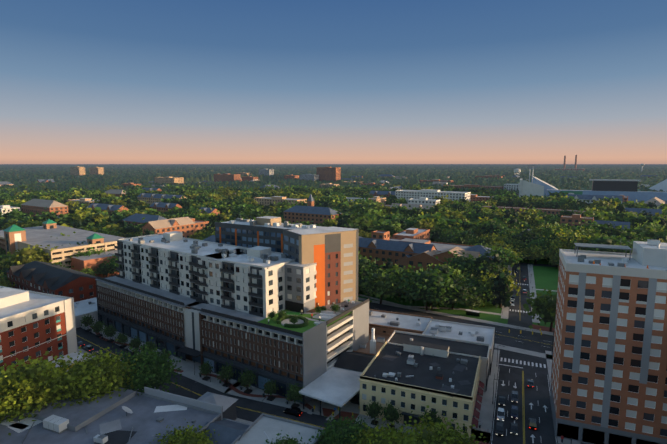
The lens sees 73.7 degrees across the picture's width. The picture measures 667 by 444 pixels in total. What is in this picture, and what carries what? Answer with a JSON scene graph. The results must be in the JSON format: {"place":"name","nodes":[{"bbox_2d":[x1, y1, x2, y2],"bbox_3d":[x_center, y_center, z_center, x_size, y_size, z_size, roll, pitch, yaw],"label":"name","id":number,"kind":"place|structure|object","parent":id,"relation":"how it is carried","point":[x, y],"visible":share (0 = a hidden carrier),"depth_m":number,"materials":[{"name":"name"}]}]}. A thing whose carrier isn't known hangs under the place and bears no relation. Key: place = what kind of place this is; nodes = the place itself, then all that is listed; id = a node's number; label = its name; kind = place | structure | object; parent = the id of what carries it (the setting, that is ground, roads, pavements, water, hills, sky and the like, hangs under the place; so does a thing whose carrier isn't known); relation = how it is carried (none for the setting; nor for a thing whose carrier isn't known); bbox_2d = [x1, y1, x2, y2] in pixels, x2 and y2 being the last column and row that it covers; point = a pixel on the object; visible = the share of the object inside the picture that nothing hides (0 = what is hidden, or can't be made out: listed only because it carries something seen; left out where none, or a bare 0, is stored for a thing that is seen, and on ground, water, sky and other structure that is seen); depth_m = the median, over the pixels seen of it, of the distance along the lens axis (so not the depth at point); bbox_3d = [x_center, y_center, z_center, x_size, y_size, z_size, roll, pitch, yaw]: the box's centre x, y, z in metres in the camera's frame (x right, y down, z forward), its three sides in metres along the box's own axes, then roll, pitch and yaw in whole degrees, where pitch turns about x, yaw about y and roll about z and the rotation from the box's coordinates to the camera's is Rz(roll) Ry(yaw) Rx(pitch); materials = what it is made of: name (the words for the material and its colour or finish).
{"place":"outdoors","nodes":[
{"label":"outdoors","id":0,"kind":"place"},
{"bbox_2d":[76,262,558,443],"bbox_3d":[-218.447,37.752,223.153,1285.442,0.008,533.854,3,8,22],"label":"roads","id":1,"kind":"structure","parent":0,"point":[538,394],"depth_m":136.75,"materials":[{"name":"grey asphalt"}]},
{"bbox_2d":[76,283,556,443],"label":"road markings","id":2,"kind":"object","parent":1,"relation":"on","point":[531,404],"visible":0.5,"depth_m":134.26,"materials":[{"name":"white paint"}]},
{"bbox_2d":[283,270,536,436],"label":"cars","id":3,"kind":"object","parent":1,"relation":"on","point":[295,411],"visible":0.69,"depth_m":117.59,"materials":[{"name":"black"}]},
{"bbox_2d":[0,164,666,196],"bbox_3d":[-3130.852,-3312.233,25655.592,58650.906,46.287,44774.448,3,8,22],"label":"canopy","id":4,"kind":"object","parent":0,"point":[61,176],"visible":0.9,"depth_m":1889.05,"materials":[{"name":"green plant"}]},
{"bbox_2d":[0,0,666,163],"label":"sky","id":5,"kind":"structure","parent":0,"point":[82,81],"materials":[{"name":"blue"}]},
{"bbox_2d":[93,238,585,443],"bbox_3d":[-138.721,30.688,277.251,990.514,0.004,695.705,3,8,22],"label":"town ground","id":6,"kind":"structure","parent":0,"point":[546,278],"depth_m":214.69,"materials":[{"name":"green plant"}]},
{"bbox_2d":[0,286,89,372],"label":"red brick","id":7,"kind":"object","parent":6,"relation":"on","point":[34,325],"visible":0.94,"depth_m":137.72,"materials":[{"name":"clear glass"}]},
{"bbox_2d":[0,219,123,327],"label":"buildings","id":8,"kind":"structure","parent":6,"relation":"on","point":[78,286],"depth_m":256.81,"materials":[{"name":"brick"}]},
{"bbox_2d":[95,275,199,360],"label":"podium","id":9,"kind":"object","parent":6,"relation":"on","point":[143,312],"visible":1,"depth_m":164.80,"materials":[{"name":"brown brick"}]},
{"bbox_2d":[114,231,246,302],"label":"apartment building","id":10,"kind":"structure","parent":9,"relation":"on","point":[166,261],"depth_m":171.66,"materials":[{"name":"white paint"}]},
{"bbox_2d":[0,387,324,443],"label":"roofs","id":11,"kind":"structure","parent":6,"relation":"on","point":[127,416],"depth_m":102.56,"materials":[{"name":"grey metal"}]},
{"bbox_2d":[0,331,487,443],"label":"trees","id":12,"kind":"object","parent":6,"relation":"on","point":[30,387],"visible":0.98,"depth_m":107.15,"materials":[{"name":"green plant"}]},
{"bbox_2d":[176,299,368,420],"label":"parking garage","id":13,"kind":"structure","parent":6,"relation":"on","point":[305,350],"depth_m":132.63,"materials":[{"name":"grey concrete"}]},
{"bbox_2d":[194,246,316,317],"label":"apartment building","id":14,"kind":"structure","parent":13,"relation":"on","point":[261,281],"depth_m":143.80,"materials":[{"name":"white paint"}]},
{"bbox_2d":[282,226,355,307],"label":"tower wing","id":15,"kind":"structure","parent":13,"relation":"on","point":[330,252],"depth_m":149.71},
{"bbox_2d":[215,216,358,300],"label":"tower slab","id":16,"kind":"structure","parent":6,"relation":"on","point":[265,231],"depth_m":181.70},
{"bbox_2d":[77,269,563,442],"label":"shrubs","id":17,"kind":"object","parent":6,"relation":"on","point":[88,348],"visible":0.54,"depth_m":150.46,"materials":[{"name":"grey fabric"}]},
{"bbox_2d":[85,269,571,443],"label":"street furniture","id":18,"kind":"object","parent":6,"relation":"on","point":[468,312],"visible":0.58,"depth_m":137.78,"materials":[{"name":"grey metal"}]},
{"bbox_2d":[77,264,580,443],"bbox_3d":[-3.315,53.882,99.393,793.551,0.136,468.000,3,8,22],"label":"sidewalks","id":19,"kind":"structure","parent":6,"relation":"on","point":[486,411],"depth_m":135.89,"materials":[{"name":"grey concrete"}]},
{"bbox_2d":[80,304,441,428],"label":"street trees","id":20,"kind":"object","parent":19,"relation":"on","point":[247,377],"visible":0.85,"depth_m":130.77,"materials":[{"name":"green plant"}]},
{"bbox_2d":[0,217,666,331],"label":"trees","id":21,"kind":"object","parent":6,"relation":"on","point":[511,247],"visible":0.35,"depth_m":248.39,"materials":[{"name":"green plant"}]},
{"bbox_2d":[334,309,494,374],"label":"buildings","id":22,"kind":"structure","parent":6,"relation":"on","point":[384,326],"depth_m":155.48,"materials":[{"name":"grey concrete"}]},
{"bbox_2d":[359,330,489,438],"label":"cream building","id":23,"kind":"structure","parent":6,"relation":"on","point":[406,373],"depth_m":118.38,"materials":[{"name":"brick"}]},
{"bbox_2d":[358,230,494,272],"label":"brick building","id":24,"kind":"structure","parent":6,"relation":"on","point":[382,245],"depth_m":276.45,"materials":[{"name":"brick"}]},
{"bbox_2d":[550,239,666,443],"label":"high-rise building","id":25,"kind":"structure","parent":6,"relation":"on","point":[609,376],"depth_m":102.47,"materials":[{"name":"orange brick"}]},
{"label":"ground","id":26,"kind":"structure","parent":0,"visible":0},
{"bbox_2d":[0,183,666,239],"bbox_3d":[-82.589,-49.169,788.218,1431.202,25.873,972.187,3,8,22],"label":"trees","id":27,"kind":"object","parent":26,"relation":"on","point":[442,215],"visible":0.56,"depth_m":512.54,"materials":[{"name":"green plant"}]},
{"bbox_2d":[0,155,666,269],"bbox_3d":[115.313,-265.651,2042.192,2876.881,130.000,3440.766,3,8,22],"label":"distant buildings","id":28,"kind":"structure","parent":26,"relation":"on","point":[187,226],"depth_m":585.03,"materials":[{"name":"brown"}]},
{"bbox_2d":[2,187,666,307],"bbox_3d":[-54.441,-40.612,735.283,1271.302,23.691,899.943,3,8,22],"label":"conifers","id":29,"kind":"object","parent":26,"relation":"on","point":[501,283],"visible":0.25,"depth_m":384.52,"materials":[{"name":"green plant"}]},
{"bbox_2d":[519,165,666,202],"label":"stadium","id":30,"kind":"object","parent":26,"relation":"on","point":[535,186],"visible":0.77,"depth_m":702.03,"materials":[{"name":"grey metal"}]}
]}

